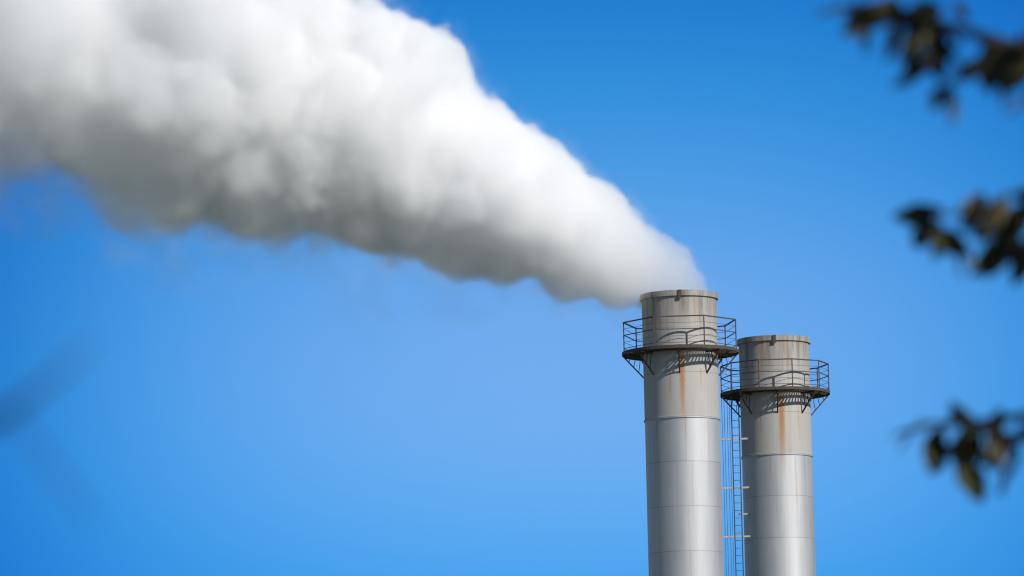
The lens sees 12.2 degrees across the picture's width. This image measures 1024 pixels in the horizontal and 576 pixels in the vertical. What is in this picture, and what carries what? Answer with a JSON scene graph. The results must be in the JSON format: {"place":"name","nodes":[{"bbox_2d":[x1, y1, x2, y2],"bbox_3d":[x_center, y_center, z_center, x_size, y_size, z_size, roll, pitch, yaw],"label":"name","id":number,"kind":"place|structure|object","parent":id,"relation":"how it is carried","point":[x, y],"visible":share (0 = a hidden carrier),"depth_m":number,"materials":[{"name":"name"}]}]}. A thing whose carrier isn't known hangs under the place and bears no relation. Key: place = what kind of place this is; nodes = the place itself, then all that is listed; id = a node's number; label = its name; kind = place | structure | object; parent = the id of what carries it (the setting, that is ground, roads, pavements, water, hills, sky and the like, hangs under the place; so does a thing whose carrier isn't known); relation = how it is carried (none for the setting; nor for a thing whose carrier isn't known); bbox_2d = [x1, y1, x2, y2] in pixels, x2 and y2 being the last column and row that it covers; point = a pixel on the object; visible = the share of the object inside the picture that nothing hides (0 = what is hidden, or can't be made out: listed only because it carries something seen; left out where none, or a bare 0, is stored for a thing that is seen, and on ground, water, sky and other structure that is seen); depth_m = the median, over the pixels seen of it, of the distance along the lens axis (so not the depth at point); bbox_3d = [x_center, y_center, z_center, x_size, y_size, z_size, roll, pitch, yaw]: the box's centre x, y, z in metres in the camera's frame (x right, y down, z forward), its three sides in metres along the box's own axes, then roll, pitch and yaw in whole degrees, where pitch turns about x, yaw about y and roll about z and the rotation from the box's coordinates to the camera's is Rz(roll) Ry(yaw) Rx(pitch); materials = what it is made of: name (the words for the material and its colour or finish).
{"place":"outdoors","nodes":[
{"label":"outdoors","id":0,"kind":"place"},
{"bbox_2d":[0,343,94,521],"bbox_3d":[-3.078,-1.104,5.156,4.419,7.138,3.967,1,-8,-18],"label":"branch","id":1,"kind":"object","parent":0,"point":[14,408],"visible":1,"depth_m":3.80,"materials":[{"name":"plant"}]},
{"bbox_2d":[0,0,1023,575],"label":"sky","id":2,"kind":"structure","parent":0,"point":[352,286],"materials":[{"name":"blue"}]},
{"label":"ground","id":3,"kind":"structure","parent":0,"visible":0},
{"bbox_2d":[622,289,738,575],"bbox_3d":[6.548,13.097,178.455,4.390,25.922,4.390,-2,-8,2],"label":"chimney","id":4,"kind":"object","parent":3,"relation":"on","point":[680,353],"visible":1,"depth_m":178.38,"materials":[{"name":"metal"}]},
{"bbox_2d":[720,335,829,575],"bbox_3d":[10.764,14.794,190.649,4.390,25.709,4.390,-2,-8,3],"label":"chimney","id":5,"kind":"object","parent":3,"relation":"on","point":[777,392],"visible":0.99,"depth_m":190.63,"materials":[{"name":"metal"}]},
{"bbox_2d":[721,393,751,575],"bbox_3d":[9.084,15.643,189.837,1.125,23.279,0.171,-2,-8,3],"label":"ladder and cables","id":6,"kind":"object","parent":5,"relation":"attached to","point":[733,488],"visible":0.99,"depth_m":190.82,"materials":[{"name":"metal"}]},
{"bbox_2d":[814,0,1023,503],"bbox_3d":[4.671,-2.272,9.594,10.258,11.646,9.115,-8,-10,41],"label":"tree","id":7,"kind":"object","parent":3,"relation":"on","point":[998,61],"visible":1,"depth_m":9.18,"materials":[{"name":"green plant"}]}
]}

